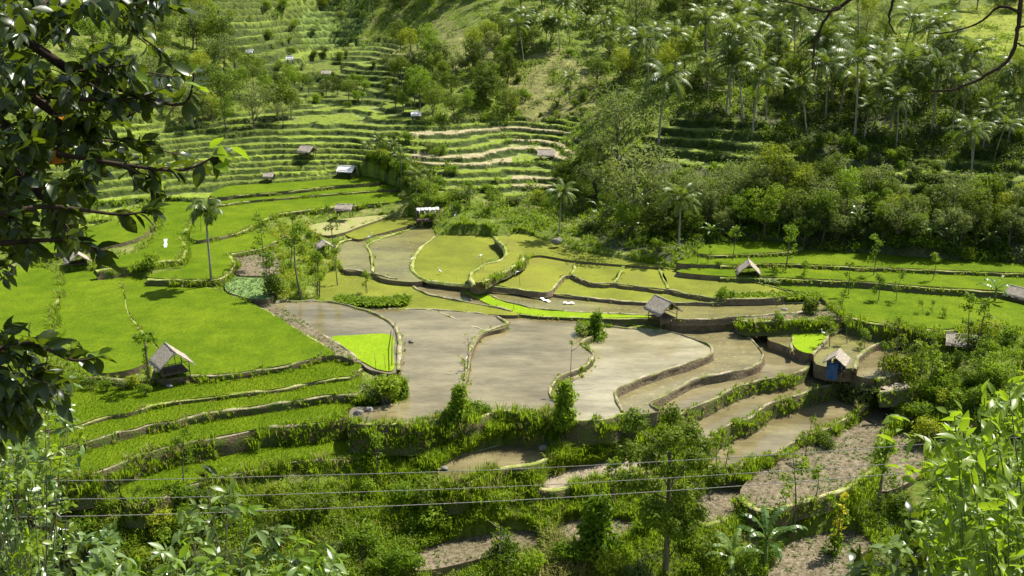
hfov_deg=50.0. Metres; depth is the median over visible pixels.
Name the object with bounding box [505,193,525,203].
bush
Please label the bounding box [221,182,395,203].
rice field
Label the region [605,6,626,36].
broadleaf tree
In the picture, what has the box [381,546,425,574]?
bush
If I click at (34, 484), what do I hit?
side shrub
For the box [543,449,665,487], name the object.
muddy field
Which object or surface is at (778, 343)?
flooded field
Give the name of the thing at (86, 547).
dark shrub
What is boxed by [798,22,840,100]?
coconut palm
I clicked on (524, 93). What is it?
bush
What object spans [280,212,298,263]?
young tree
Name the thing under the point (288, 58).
thatched hut
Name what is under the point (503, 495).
bush
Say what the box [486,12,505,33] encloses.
broadleaf tree
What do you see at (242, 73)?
broadleaf tree
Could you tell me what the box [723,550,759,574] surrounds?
bush
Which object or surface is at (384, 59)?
broadleaf tree
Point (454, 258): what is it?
young rice field
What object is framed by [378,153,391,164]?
bush
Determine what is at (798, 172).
broadleaf tree
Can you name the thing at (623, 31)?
coconut palm
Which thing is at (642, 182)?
broadleaf tree
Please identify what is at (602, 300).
earth bund
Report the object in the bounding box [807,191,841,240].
broadleaf tree
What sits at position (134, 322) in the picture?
earth bund
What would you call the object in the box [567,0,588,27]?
coconut palm
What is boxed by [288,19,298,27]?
bush
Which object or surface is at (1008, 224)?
broadleaf tree
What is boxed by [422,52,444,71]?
broadleaf tree
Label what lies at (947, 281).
rice field
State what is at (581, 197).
banana plant
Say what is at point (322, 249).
bush
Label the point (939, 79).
broadleaf tree
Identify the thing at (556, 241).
rock
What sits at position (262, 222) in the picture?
young tree
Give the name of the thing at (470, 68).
broadleaf tree
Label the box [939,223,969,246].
banana plant
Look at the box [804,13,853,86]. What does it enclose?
coconut palm
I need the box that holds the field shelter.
[415,207,439,227]
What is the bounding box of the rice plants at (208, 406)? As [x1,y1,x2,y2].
[7,359,360,501]
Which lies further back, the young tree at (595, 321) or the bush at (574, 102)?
the bush at (574, 102)
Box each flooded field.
[272,302,396,377]
[335,241,374,275]
[349,309,506,423]
[369,224,434,286]
[417,285,487,304]
[438,444,547,481]
[464,317,594,413]
[488,292,825,331]
[555,327,709,419]
[618,330,761,428]
[659,336,805,422]
[690,375,842,445]
[710,397,866,466]
[767,335,795,358]
[813,332,880,381]
[848,346,918,391]
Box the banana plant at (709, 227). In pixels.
[698,221,724,235]
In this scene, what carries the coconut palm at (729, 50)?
on the hillside
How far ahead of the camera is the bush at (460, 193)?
141.88 m
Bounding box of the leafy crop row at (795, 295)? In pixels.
[714,290,828,301]
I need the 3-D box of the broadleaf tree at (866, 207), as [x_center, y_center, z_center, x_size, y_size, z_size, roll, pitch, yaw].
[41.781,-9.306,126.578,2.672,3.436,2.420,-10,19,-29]
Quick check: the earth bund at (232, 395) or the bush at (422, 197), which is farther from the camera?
the bush at (422, 197)
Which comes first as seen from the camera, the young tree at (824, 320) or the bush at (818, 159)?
the young tree at (824, 320)
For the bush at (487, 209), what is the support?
on the hillside
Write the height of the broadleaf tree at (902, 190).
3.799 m
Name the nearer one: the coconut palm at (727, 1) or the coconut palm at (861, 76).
the coconut palm at (861, 76)
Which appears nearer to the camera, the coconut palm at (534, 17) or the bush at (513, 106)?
the bush at (513, 106)
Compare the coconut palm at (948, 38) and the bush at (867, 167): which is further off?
the coconut palm at (948, 38)
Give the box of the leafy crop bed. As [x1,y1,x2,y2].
[671,258,780,284]
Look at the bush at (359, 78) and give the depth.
197.02 m
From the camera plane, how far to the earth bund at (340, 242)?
132.11 m
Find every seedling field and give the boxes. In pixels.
[332,333,394,371]
[459,289,652,319]
[792,332,830,366]
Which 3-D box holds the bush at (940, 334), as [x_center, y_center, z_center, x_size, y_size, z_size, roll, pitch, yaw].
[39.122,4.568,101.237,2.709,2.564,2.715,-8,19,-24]
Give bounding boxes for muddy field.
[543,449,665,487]
[877,381,907,398]
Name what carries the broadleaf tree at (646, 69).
on the hillside
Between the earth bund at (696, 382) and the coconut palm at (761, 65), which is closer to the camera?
the earth bund at (696, 382)
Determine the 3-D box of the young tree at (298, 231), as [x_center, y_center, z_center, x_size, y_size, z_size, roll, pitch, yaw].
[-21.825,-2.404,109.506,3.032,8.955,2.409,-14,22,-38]
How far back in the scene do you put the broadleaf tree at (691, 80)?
157.72 m
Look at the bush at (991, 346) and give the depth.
96.86 m
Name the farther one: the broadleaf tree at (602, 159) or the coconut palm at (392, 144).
the coconut palm at (392, 144)
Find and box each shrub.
[0,364,85,575]
[0,506,140,575]
[485,516,512,556]
[820,491,848,557]
[839,478,1021,575]
[878,368,1023,575]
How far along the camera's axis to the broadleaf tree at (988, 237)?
121.04 m
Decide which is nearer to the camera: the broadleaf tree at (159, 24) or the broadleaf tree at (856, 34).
the broadleaf tree at (856, 34)
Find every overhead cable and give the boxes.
[1,437,1017,481]
[9,455,1015,499]
[20,463,1007,517]
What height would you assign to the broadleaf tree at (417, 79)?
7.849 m
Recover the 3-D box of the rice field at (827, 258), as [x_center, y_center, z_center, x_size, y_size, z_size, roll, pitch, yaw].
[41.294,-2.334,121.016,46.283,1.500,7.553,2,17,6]
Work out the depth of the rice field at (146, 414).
84.56 m
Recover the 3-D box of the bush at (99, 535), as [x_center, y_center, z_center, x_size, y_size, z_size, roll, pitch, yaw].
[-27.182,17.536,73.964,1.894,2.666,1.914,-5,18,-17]
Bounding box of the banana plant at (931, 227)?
[921,219,945,247]
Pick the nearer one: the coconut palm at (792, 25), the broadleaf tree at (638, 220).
the broadleaf tree at (638, 220)
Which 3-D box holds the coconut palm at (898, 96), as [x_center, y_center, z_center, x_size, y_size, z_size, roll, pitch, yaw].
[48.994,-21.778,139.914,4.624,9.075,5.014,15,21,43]
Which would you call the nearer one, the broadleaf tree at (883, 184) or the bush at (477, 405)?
the bush at (477, 405)
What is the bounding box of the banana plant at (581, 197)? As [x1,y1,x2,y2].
[573,192,590,212]
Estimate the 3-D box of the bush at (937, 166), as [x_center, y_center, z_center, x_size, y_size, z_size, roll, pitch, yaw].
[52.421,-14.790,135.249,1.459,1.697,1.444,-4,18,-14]
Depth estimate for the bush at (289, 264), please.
119.20 m
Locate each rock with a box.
[353,409,363,415]
[365,407,372,411]
[538,445,546,451]
[551,237,561,244]
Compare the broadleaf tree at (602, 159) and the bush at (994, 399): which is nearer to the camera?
the bush at (994, 399)
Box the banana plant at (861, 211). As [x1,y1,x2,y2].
[847,204,874,232]
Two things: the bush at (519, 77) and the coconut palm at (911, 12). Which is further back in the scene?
the bush at (519, 77)
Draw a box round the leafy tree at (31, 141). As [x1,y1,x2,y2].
[0,0,249,458]
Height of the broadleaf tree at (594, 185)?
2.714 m
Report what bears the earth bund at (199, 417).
on the hillside
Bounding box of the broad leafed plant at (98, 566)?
[72,477,348,575]
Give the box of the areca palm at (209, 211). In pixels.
[186,198,223,279]
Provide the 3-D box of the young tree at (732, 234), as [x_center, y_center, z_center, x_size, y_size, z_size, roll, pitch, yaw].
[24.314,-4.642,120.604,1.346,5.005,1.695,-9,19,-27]
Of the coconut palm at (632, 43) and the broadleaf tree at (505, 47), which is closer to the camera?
the coconut palm at (632, 43)
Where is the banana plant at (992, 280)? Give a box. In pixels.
[976,275,1011,300]
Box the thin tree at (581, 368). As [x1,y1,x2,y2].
[568,331,587,383]
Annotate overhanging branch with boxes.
[775,0,1023,91]
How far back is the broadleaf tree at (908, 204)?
121.56 m
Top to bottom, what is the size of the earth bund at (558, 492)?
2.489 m
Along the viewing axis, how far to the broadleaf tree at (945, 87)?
153.76 m
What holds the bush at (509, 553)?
on the hillside
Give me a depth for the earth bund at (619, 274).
118.61 m
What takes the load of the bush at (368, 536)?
on the hillside
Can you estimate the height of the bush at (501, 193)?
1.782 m
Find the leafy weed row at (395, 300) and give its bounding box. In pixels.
[330,293,414,307]
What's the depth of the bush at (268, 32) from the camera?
224.07 m
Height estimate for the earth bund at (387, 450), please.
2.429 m
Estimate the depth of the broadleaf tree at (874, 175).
126.72 m
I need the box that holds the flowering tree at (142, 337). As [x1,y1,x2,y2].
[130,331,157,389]
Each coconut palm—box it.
[361,138,374,150]
[369,131,387,164]
[385,139,400,156]
[392,146,411,180]
[404,165,427,195]
[505,13,530,62]
[509,5,535,17]
[524,11,540,46]
[537,14,556,51]
[541,177,578,234]
[544,10,571,50]
[553,0,575,42]
[560,68,580,101]
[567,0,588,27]
[578,12,594,38]
[594,13,611,49]
[596,31,618,56]
[598,4,618,38]
[603,0,621,20]
[612,23,632,44]
[621,22,669,96]
[624,39,644,75]
[635,37,658,77]
[641,55,692,144]
[642,16,668,51]
[656,19,693,69]
[659,181,702,251]
[687,3,721,80]
[696,50,722,98]
[700,4,720,44]
[710,11,767,115]
[710,42,752,106]
[711,46,760,124]
[713,11,755,79]
[718,0,743,24]
[720,0,753,19]
[735,55,789,136]
[740,1,776,56]
[745,0,774,39]
[750,71,790,119]
[759,2,790,29]
[760,20,794,73]
[765,0,789,23]
[775,0,816,48]
[783,0,806,42]
[785,71,816,134]
[790,14,816,43]
[797,16,854,102]
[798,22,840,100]
[803,45,849,117]
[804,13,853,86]
[812,0,832,13]
[826,38,885,135]
[829,55,868,114]
[830,32,855,47]
[838,0,870,37]
[840,66,875,126]
[856,94,883,140]
[859,53,891,94]
[861,68,891,114]
[865,33,898,56]
[865,71,898,133]
[877,80,918,146]
[881,41,934,127]
[886,62,930,137]
[891,0,940,72]
[909,43,946,109]
[910,14,951,44]
[914,44,963,134]
[925,10,958,51]
[926,26,964,102]
[927,22,966,89]
[936,67,979,130]
[938,39,983,61]
[944,113,997,177]
[949,35,996,116]
[949,60,985,118]
[964,126,991,161]
[975,97,1008,148]
[987,113,1023,157]
[992,48,1023,128]
[994,84,1023,141]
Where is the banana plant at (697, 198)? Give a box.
[691,189,706,210]
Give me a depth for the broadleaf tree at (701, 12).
199.62 m
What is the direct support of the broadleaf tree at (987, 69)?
on the hillside
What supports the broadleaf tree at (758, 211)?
on the hillside
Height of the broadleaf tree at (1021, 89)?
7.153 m
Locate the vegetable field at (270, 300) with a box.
[225,276,276,303]
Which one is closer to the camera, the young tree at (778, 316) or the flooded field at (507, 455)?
the flooded field at (507, 455)
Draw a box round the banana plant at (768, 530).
[734,504,807,566]
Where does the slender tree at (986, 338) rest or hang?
on the hillside
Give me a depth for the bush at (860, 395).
96.79 m
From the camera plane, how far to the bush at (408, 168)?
150.25 m
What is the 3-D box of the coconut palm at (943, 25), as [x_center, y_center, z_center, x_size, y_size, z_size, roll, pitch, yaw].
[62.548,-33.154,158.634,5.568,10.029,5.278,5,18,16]
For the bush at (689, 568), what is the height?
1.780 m
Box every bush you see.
[19,504,36,519]
[61,514,98,535]
[73,373,85,384]
[82,377,100,389]
[98,379,112,391]
[98,530,121,548]
[103,492,124,510]
[112,380,127,389]
[123,542,161,575]
[125,374,140,387]
[136,251,161,271]
[136,383,152,394]
[145,506,177,538]
[153,517,178,543]
[155,556,187,575]
[157,480,195,503]
[170,502,229,542]
[174,546,205,568]
[194,485,210,502]
[203,485,246,520]
[208,545,232,568]
[235,549,266,575]
[238,545,262,564]
[251,521,292,546]
[259,492,312,523]
[260,269,285,298]
[261,479,288,507]
[262,0,272,7]
[264,28,274,38]
[274,59,282,70]
[278,0,288,8]
[283,261,292,268]
[284,486,334,523]
[285,46,296,54]
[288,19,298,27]
[289,278,302,287]
[297,244,307,252]
[303,541,329,574]
[305,231,313,237]
[310,50,317,58]
[310,93,322,102]
[316,246,325,252]
[317,44,329,53]
[317,540,343,553]
[318,0,327,4]
[335,51,344,61]
[342,517,382,555]
[343,101,351,106]
[349,72,367,82]
[350,89,366,102]
[351,476,374,493]
[356,79,371,90]
[357,383,386,404]
[363,372,402,404]
[364,543,400,573]
[369,150,389,166]
[370,148,388,163]
[372,154,383,163]
[375,141,387,149]
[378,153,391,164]
[379,158,390,171]
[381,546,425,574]
[382,77,391,84]
[384,133,397,139]
[388,145,403,152]
[388,479,416,512]
[390,158,412,174]
[395,160,413,169]
[396,377,409,399]
[397,167,409,180]
[397,190,406,199]
[398,157,421,166]
[400,129,413,141]
[400,175,411,184]
[401,513,424,531]
[403,166,413,179]
[408,180,421,194]
[409,193,420,204]
[410,471,446,510]
[415,181,432,193]
[417,165,430,173]
[417,193,432,203]
[417,496,451,530]
[424,140,437,150]
[424,183,440,196]
[428,144,447,155]
[429,196,441,202]
[432,175,447,187]
[438,195,450,203]
[444,163,459,172]
[445,378,473,427]
[448,188,458,199]
[453,201,462,209]
[457,190,473,199]
[464,398,492,414]
[480,183,491,191]
[481,527,520,575]
[482,98,493,104]
[482,207,492,213]
[483,487,524,520]
[485,188,503,198]
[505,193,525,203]
[507,97,518,108]
[512,548,548,575]
[513,73,522,81]
[518,88,530,100]
[530,188,546,204]
[538,195,556,208]
[545,537,588,564]
[550,376,581,431]
[553,110,560,116]
[565,48,576,55]
[570,99,581,106]
[572,321,604,341]
[574,536,606,564]
[575,106,586,111]
[577,89,587,101]
[585,549,625,575]
[602,60,613,70]
[619,556,653,575]
[624,241,634,248]
[628,517,651,534]
[633,235,646,246]
[641,549,662,564]
[651,238,667,247]
[665,229,677,239]
[670,531,699,551]
[679,560,701,575]
[689,233,701,240]
[693,532,740,571]
[703,230,713,242]
[715,286,737,301]
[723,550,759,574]
[758,539,785,562]
[793,146,807,157]
[801,296,820,314]
[812,131,828,151]
[815,155,822,163]
[815,428,838,449]
[823,151,842,164]
[836,368,876,405]
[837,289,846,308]
[838,133,859,151]
[839,166,863,180]
[856,144,870,160]
[857,165,884,175]
[866,548,903,572]
[869,488,912,511]
[870,154,882,162]
[877,349,916,382]
[884,147,899,161]
[891,400,920,415]
[894,159,907,169]
[896,145,912,160]
[897,501,921,523]
[901,353,919,377]
[904,354,925,379]
[906,350,925,378]
[906,399,933,428]
[907,161,925,172]
[908,415,944,445]
[912,181,926,195]
[915,382,923,393]
[916,497,952,525]
[918,157,935,167]
[919,324,947,345]
[919,377,943,402]
[922,233,932,242]
[925,171,950,184]
[926,154,936,159]
[927,373,952,389]
[929,355,956,377]
[929,430,945,442]
[932,160,943,171]
[932,380,951,393]
[935,388,951,406]
[940,349,964,368]
[942,129,959,141]
[945,387,980,412]
[946,152,960,159]
[955,331,992,349]
[956,368,974,377]
[960,247,975,260]
[962,377,974,387]
[962,386,992,405]
[973,144,983,151]
[973,369,990,383]
[974,317,1003,341]
[975,339,1000,352]
[977,351,1003,366]
[977,358,1010,384]
[979,397,1009,421]
[994,416,1022,443]
[995,137,1009,150]
[997,327,1022,344]
[999,129,1011,135]
[999,172,1014,179]
[1011,161,1023,169]
[1012,182,1023,198]
[1015,125,1023,142]
[1020,351,1023,362]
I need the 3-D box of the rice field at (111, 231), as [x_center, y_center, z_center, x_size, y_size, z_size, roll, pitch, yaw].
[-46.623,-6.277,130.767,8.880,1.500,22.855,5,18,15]
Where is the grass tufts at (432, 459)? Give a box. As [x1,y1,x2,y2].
[0,181,1023,575]
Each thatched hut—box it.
[62,252,90,270]
[149,342,194,385]
[246,49,254,55]
[263,172,275,182]
[286,56,293,64]
[296,145,318,156]
[315,239,333,250]
[321,70,330,79]
[334,203,354,217]
[336,165,356,178]
[410,111,420,119]
[537,149,554,159]
[643,294,682,328]
[735,258,760,275]
[821,348,851,384]
[945,332,977,351]
[1002,285,1023,302]
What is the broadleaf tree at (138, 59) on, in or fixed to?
on the hillside
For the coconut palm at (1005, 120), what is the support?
on the hillside
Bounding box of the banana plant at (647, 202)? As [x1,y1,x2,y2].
[640,193,657,211]
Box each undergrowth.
[0,0,1023,261]
[554,107,1023,261]
[563,0,1023,170]
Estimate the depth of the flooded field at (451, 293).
114.42 m
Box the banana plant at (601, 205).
[587,195,615,223]
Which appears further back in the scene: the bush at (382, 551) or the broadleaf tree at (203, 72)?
the broadleaf tree at (203, 72)
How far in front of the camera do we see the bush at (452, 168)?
149.82 m
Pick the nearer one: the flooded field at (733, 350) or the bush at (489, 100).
the flooded field at (733, 350)
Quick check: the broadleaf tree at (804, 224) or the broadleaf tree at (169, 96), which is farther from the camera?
the broadleaf tree at (169, 96)
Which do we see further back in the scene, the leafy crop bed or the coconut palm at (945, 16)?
the coconut palm at (945, 16)
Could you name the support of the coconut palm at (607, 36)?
on the hillside
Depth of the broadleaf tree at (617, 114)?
142.88 m
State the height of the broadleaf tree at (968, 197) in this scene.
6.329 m
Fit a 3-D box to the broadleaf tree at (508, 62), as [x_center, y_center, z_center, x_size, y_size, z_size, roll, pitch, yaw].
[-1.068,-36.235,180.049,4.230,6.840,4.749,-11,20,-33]
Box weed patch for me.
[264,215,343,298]
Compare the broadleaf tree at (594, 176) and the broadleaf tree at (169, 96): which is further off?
the broadleaf tree at (169, 96)
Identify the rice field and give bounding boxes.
[0,266,59,340]
[1,377,361,458]
[4,402,355,498]
[38,361,360,430]
[44,207,153,259]
[54,271,156,378]
[99,201,194,269]
[119,276,335,385]
[120,438,358,509]
[147,232,275,279]
[190,192,408,243]
[209,176,381,200]
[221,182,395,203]
[320,270,518,317]
[345,216,418,241]
[414,234,503,290]
[470,236,523,294]
[495,257,573,291]
[509,233,663,268]
[554,279,705,301]
[572,263,622,287]
[616,267,666,293]
[659,267,790,301]
[676,250,1023,273]
[676,268,1023,291]
[695,241,801,256]
[772,285,1023,329]
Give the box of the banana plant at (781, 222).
[769,215,788,239]
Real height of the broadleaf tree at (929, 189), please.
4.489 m
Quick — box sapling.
[150,465,268,573]
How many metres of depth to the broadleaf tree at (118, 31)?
190.08 m
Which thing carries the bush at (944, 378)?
on the hillside
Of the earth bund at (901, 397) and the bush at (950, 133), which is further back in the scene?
the bush at (950, 133)
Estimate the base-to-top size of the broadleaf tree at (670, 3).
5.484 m
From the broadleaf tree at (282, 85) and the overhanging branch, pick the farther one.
the broadleaf tree at (282, 85)
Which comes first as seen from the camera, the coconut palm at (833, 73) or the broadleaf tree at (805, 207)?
the broadleaf tree at (805, 207)
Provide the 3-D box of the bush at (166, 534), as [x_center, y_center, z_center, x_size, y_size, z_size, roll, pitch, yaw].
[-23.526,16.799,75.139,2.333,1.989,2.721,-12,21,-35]
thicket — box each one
[10,475,446,575]
[13,336,1023,575]
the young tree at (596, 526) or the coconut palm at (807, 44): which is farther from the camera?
the coconut palm at (807, 44)
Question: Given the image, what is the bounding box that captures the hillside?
[0,0,1023,575]
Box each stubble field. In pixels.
[308,215,386,238]
[607,324,755,339]
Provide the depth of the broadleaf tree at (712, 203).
128.54 m
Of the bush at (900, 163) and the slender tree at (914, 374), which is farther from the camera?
the bush at (900, 163)
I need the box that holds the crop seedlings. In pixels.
[225,253,924,575]
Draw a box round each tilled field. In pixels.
[235,252,278,277]
[258,304,361,363]
[408,530,540,575]
[557,519,633,541]
[697,489,739,522]
[735,311,842,332]
[740,405,909,507]
[768,530,869,575]
[882,431,924,499]
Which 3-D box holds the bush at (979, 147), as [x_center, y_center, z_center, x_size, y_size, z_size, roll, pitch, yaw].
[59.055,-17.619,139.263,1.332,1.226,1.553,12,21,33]
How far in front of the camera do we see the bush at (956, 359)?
96.96 m
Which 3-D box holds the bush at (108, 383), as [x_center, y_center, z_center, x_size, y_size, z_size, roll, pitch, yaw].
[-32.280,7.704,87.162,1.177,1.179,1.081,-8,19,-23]
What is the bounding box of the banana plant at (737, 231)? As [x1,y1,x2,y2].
[725,224,746,240]
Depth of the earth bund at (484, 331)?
101.37 m
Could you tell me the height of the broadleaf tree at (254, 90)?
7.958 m
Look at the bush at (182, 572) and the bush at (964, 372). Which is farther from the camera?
the bush at (964, 372)
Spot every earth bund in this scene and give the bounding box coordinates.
[0,384,365,479]
[13,417,349,516]
[40,368,363,433]
[80,354,354,386]
[94,224,190,279]
[118,284,156,347]
[125,457,384,528]
[146,252,234,286]
[204,286,324,345]
[209,183,379,199]
[216,202,383,239]
[219,191,378,206]
[231,241,277,257]
[265,304,363,369]
[276,300,402,373]
[335,239,352,247]
[343,269,396,279]
[349,412,451,456]
[361,307,482,329]
[365,223,421,272]
[409,236,469,287]
[412,285,512,310]
[431,308,496,316]
[436,440,621,514]
[436,444,503,471]
[447,409,556,453]
[463,316,508,380]
[467,236,507,289]
[479,255,526,288]
[487,293,829,325]
[488,262,575,297]
[518,313,657,324]
[535,459,673,505]
[548,319,594,397]
[552,294,723,305]
[556,413,641,445]
[571,274,783,304]
[603,321,735,330]
[606,325,713,412]
[613,265,625,282]
[649,336,764,420]
[658,268,668,288]
[664,267,786,290]
[669,336,812,428]
[696,515,738,531]
[698,382,847,469]
[708,247,802,258]
[708,405,867,484]
[719,264,1023,277]
[720,277,1007,298]
[735,429,889,527]
[737,318,836,335]
[784,302,822,303]
[789,333,793,354]
[809,328,842,362]
[831,307,1021,348]
[852,340,889,374]
[875,372,901,390]
[877,378,912,406]
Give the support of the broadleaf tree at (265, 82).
on the hillside
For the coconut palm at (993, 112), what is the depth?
137.97 m
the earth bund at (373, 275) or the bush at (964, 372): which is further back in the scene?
the earth bund at (373, 275)
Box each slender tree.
[908,371,921,403]
[911,338,922,361]
[927,331,937,361]
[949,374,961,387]
[960,321,973,352]
[969,384,987,412]
[974,348,988,381]
[979,325,996,361]
[1005,364,1023,390]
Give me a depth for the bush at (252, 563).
72.75 m
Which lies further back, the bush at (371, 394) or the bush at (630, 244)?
the bush at (630, 244)
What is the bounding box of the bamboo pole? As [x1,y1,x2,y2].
[391,323,395,364]
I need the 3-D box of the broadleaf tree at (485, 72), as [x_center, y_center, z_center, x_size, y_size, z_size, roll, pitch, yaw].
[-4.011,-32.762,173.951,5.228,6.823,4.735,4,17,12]
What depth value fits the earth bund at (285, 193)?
149.06 m
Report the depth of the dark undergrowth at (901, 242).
132.41 m
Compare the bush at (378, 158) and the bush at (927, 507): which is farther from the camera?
the bush at (378, 158)
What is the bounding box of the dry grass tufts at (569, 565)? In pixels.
[1,181,1023,575]
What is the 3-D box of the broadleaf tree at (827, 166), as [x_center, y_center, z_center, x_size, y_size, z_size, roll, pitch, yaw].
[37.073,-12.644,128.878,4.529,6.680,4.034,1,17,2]
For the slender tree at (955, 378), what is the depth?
93.88 m
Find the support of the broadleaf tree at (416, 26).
on the hillside
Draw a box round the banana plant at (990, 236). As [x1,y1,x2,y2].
[977,228,1000,249]
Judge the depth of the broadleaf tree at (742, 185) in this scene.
132.40 m
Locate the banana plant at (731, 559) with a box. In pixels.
[703,527,763,575]
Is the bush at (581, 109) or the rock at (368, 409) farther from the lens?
the bush at (581, 109)
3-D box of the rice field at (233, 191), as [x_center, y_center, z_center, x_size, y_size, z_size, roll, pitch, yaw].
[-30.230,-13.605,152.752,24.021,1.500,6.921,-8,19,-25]
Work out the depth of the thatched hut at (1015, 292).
110.24 m
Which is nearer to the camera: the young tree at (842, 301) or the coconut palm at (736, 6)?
the young tree at (842, 301)
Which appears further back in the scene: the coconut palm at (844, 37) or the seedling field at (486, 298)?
the coconut palm at (844, 37)
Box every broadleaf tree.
[77,17,107,43]
[106,24,120,40]
[115,20,130,46]
[124,51,162,74]
[138,56,188,90]
[141,52,169,87]
[146,16,172,35]
[152,29,172,48]
[163,1,212,49]
[164,91,179,116]
[167,51,198,87]
[172,79,201,97]
[174,22,190,45]
[179,87,212,126]
[185,19,201,49]
[188,64,215,90]
[189,51,210,81]
[191,0,208,10]
[197,12,222,43]
[199,32,242,69]
[201,62,241,115]
[201,93,220,122]
[202,0,216,17]
[203,42,225,69]
[207,14,237,52]
[210,94,236,128]
[218,72,231,99]
[226,46,242,68]
[226,78,278,128]
[227,66,249,98]
[236,52,267,94]
[256,75,271,99]
[257,76,294,120]
[260,70,276,93]
[269,100,294,126]
[270,70,286,90]
[277,85,302,118]
[280,63,296,84]
[287,70,302,94]
[297,72,305,84]
[301,73,315,95]
[318,78,332,94]
[319,73,332,87]
[330,76,343,95]
[340,78,356,98]
[378,53,391,71]
[386,85,404,108]
[387,61,399,75]
[390,19,409,51]
[390,54,411,82]
[393,0,408,9]
[397,27,417,52]
[397,89,412,112]
[402,67,422,101]
[404,64,433,110]
[406,23,426,50]
[406,53,418,67]
[414,34,440,59]
[417,0,433,13]
[417,22,442,54]
[417,56,428,69]
[419,82,447,118]
[420,70,443,95]
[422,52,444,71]
[422,79,442,109]
[430,41,451,70]
[436,60,452,85]
[440,70,460,93]
[443,93,465,122]
[448,54,464,75]
[457,89,475,114]
[460,26,483,65]
[460,38,487,69]
[465,65,480,81]
[470,60,501,98]
[472,75,498,105]
[478,20,501,50]
[478,60,499,79]
[483,30,503,58]
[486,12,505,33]
[492,46,518,84]
[493,43,509,63]
[494,15,513,36]
[495,83,521,117]
[497,35,514,49]
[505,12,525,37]
[508,30,526,55]
[512,16,536,43]
[522,25,542,54]
[541,12,562,46]
[550,161,568,182]
[562,157,584,177]
[565,173,582,188]
[567,183,582,210]
[571,177,593,208]
[572,158,612,206]
[575,147,597,176]
[576,137,597,162]
[580,0,608,25]
[582,81,660,166]
[585,177,598,190]
[588,57,607,83]
[589,137,610,153]
[591,142,679,232]
[592,153,611,171]
[594,161,619,196]
[595,185,617,219]
[604,39,617,53]
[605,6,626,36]
[611,46,640,83]
[611,177,634,202]
[611,401,730,575]
[612,199,640,238]
[616,0,652,21]
[620,54,641,76]
[620,188,645,208]
[625,166,649,192]
[628,201,645,230]
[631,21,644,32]
[641,61,654,77]
[641,169,667,192]
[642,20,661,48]
[643,201,677,234]
[644,182,660,200]
[644,191,659,216]
[646,52,657,63]
[653,47,683,81]
[654,195,681,221]
[659,0,680,19]
[659,40,677,62]
[663,174,686,197]
[663,197,698,228]
[670,35,698,82]
[675,167,717,203]
[677,5,698,35]
[681,31,694,59]
[682,207,702,232]
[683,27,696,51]
[684,69,704,90]
[691,0,713,8]
[692,4,706,31]
[694,62,720,91]
[696,23,720,55]
[697,190,722,222]
[702,183,728,203]
[707,46,727,69]
[709,157,760,208]
[712,206,734,234]
[714,11,735,42]
[725,189,757,232]
[732,179,748,195]
[743,84,764,109]
[743,174,771,209]
[745,47,758,73]
[745,155,778,181]
[746,168,790,195]
[747,182,788,240]
[748,203,766,223]
[751,141,793,182]
[758,176,788,208]
[763,38,791,66]
[768,84,784,108]
[769,157,802,196]
[776,74,795,98]
[778,53,806,89]
[778,199,803,224]
[779,186,815,225]
[780,11,791,35]
[780,184,805,203]
[786,193,808,215]
[787,162,818,195]
[789,213,822,246]
[791,16,802,32]
[792,42,811,75]
[792,167,815,200]
[796,171,843,202]
[798,205,822,237]
[805,0,822,16]
[805,188,840,232]
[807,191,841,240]
[810,152,845,195]
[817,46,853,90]
[822,0,842,12]
[823,212,849,242]
[827,13,843,22]
[828,24,847,47]
[830,65,861,104]
[831,169,867,211]
[832,191,857,219]
[839,214,868,240]
[845,25,860,40]
[846,35,861,48]
[848,88,878,121]
[851,10,882,34]
[852,32,883,58]
[853,0,880,19]
[853,63,878,90]
[855,162,894,195]
[864,194,881,219]
[866,187,892,212]
[868,177,906,199]
[869,212,893,245]
[870,62,886,82]
[873,3,902,22]
[873,15,895,39]
[873,200,899,237]
[878,192,907,229]
[879,198,928,245]
[886,185,910,198]
[887,71,907,89]
[892,51,933,104]
[895,196,927,230]
[902,212,928,238]
[903,193,931,215]
[903,217,930,235]
[912,76,934,110]
[917,183,951,214]
[921,61,952,98]
[925,172,977,215]
[927,207,961,238]
[929,198,951,216]
[941,62,980,90]
[943,207,978,246]
[950,91,979,114]
[951,180,993,216]
[962,58,999,96]
[962,174,999,203]
[965,198,994,245]
[967,78,1003,125]
[972,172,1006,208]
[982,174,1012,213]
[982,230,997,250]
[983,59,1005,92]
[988,202,1017,237]
[991,192,1018,226]
[992,61,1023,103]
[995,205,1023,246]
[1008,205,1023,238]
[1009,184,1023,213]
[1015,75,1023,107]
[1016,196,1023,215]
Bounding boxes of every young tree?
[130,485,149,510]
[157,208,164,228]
[171,428,194,482]
[251,211,268,267]
[257,250,277,296]
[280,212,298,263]
[281,220,306,299]
[306,250,324,297]
[319,204,339,252]
[328,239,342,284]
[360,269,370,292]
[367,429,385,474]
[420,166,436,206]
[462,179,473,208]
[484,191,496,214]
[573,485,624,566]
[587,308,608,339]
[602,456,625,503]
[693,240,701,262]
[703,245,713,260]
[709,430,735,471]
[727,225,741,259]
[774,310,785,324]
[779,224,798,269]
[779,445,810,538]
[798,415,820,456]
[800,259,809,275]
[808,464,826,518]
[821,315,837,346]
[830,502,854,552]
[842,261,857,294]
[842,311,854,341]
[856,328,870,348]
[866,233,884,274]
[867,439,904,510]
[870,272,886,300]
[877,340,890,372]
[885,316,908,367]
[891,271,906,298]
[903,326,924,358]
[912,340,942,398]
[917,299,929,313]
[928,300,935,313]
[931,252,941,279]
[938,306,947,316]
[958,290,992,351]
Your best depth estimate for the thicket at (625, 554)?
77.35 m
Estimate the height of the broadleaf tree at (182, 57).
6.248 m

